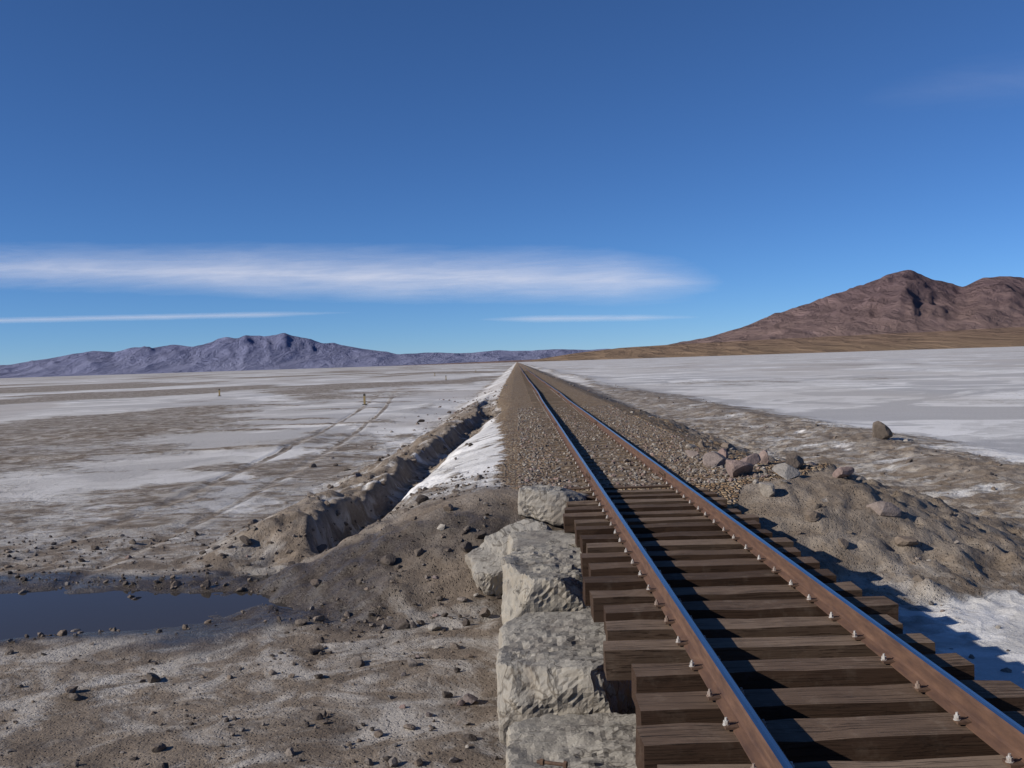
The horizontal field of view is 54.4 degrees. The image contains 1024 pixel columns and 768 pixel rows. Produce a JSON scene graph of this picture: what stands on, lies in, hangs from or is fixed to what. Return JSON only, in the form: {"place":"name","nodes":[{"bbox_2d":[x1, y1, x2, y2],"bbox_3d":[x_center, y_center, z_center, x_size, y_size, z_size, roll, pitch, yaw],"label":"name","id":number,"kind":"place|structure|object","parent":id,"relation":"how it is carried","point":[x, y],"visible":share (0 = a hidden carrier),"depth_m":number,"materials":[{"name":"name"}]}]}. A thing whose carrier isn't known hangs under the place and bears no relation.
{"place":"outdoors","nodes":[
{"label":"outdoors","id":0,"kind":"place"},
{"bbox_2d":[0,333,606,377],"bbox_3d":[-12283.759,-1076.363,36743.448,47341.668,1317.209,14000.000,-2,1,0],"label":"mountain range","id":1,"kind":"structure","parent":0,"point":[271,352],"depth_m":33041.71,"materials":[{"name":"stone"}]},
{"bbox_2d":[80,267,622,282],"bbox_3d":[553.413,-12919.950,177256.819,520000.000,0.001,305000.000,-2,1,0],"label":"cloud","id":2,"kind":"structure","parent":0,"point":[228,272],"depth_m":99769.88,"materials":[{"name":"white"}]},
{"bbox_2d":[0,346,1023,767],"bbox_3d":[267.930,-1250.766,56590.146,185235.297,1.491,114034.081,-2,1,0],"label":"ground","id":3,"kind":"structure","parent":0,"point":[132,456],"depth_m":15.20,"materials":[{"name":"grey soil"}]},
{"bbox_2d":[0,575,292,639],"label":"puddle water","id":4,"kind":"structure","parent":3,"relation":"on","point":[46,612],"depth_m":11.91,"materials":[{"name":"blue liquid"}]},
{"bbox_2d":[218,370,475,404],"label":"posts","id":5,"kind":"object","parent":3,"relation":"on","point":[364,398],"visible":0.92,"depth_m":72.04,"materials":[{"name":"brown paint"}]},
{"bbox_2d":[0,373,1019,767],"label":"rocks","id":6,"kind":"object","parent":3,"relation":"on","point":[742,469],"visible":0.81,"depth_m":13.92,"materials":[{"name":"grey stone"}]},
{"bbox_2d":[465,484,636,767],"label":"stone blocks","id":7,"kind":"structure","parent":3,"relation":"on","point":[560,698],"depth_m":7.48,"materials":[{"name":"grey stone"}]},
{"bbox_2d":[536,758,567,767],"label":"loose bolt","id":8,"kind":"object","parent":7,"relation":"attached to","point":[542,762],"visible":1,"depth_m":5.64,"materials":[{"name":"brown metal"}]},
{"bbox_3d":[1.652,2.378,2.589,1.805,1.198,15.502,-2,1,0],"label":"bridge","id":9,"kind":"object","parent":3,"relation":"on","visible":0},
{"bbox_2d":[520,371,1023,767],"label":"sleepers","id":10,"kind":"object","parent":9,"relation":"on","point":[820,688],"visible":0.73,"depth_m":5.90,"materials":[{"name":"brown wood"}]},
{"bbox_2d":[530,376,1023,767],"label":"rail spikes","id":11,"kind":"object","parent":10,"relation":"on","point":[1009,760],"visible":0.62,"depth_m":6.45,"materials":[{"name":"metal"}]},
{"bbox_2d":[0,0,1023,364],"label":"sky","id":12,"kind":"structure","parent":0,"point":[736,164],"materials":[{"name":"blue"}]},
{"bbox_2d":[401,270,1023,365],"bbox_3d":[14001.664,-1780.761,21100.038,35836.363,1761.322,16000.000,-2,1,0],"label":"mountain","id":13,"kind":"structure","parent":0,"point":[908,301],"depth_m":17915.21,"materials":[{"name":"brown stone"}]},
{"bbox_2d":[519,365,1023,767],"bbox_3d":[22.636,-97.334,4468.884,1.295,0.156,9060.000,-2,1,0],"label":"rails","id":14,"kind":"object","parent":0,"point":[996,729],"visible":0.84,"depth_m":5.71,"materials":[{"name":"brown metal"}]},
{"bbox_2d":[530,327,1023,361],"bbox_3d":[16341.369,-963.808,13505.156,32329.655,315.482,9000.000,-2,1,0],"label":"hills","id":15,"kind":"structure","parent":0,"point":[995,337],"depth_m":10722.63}
]}

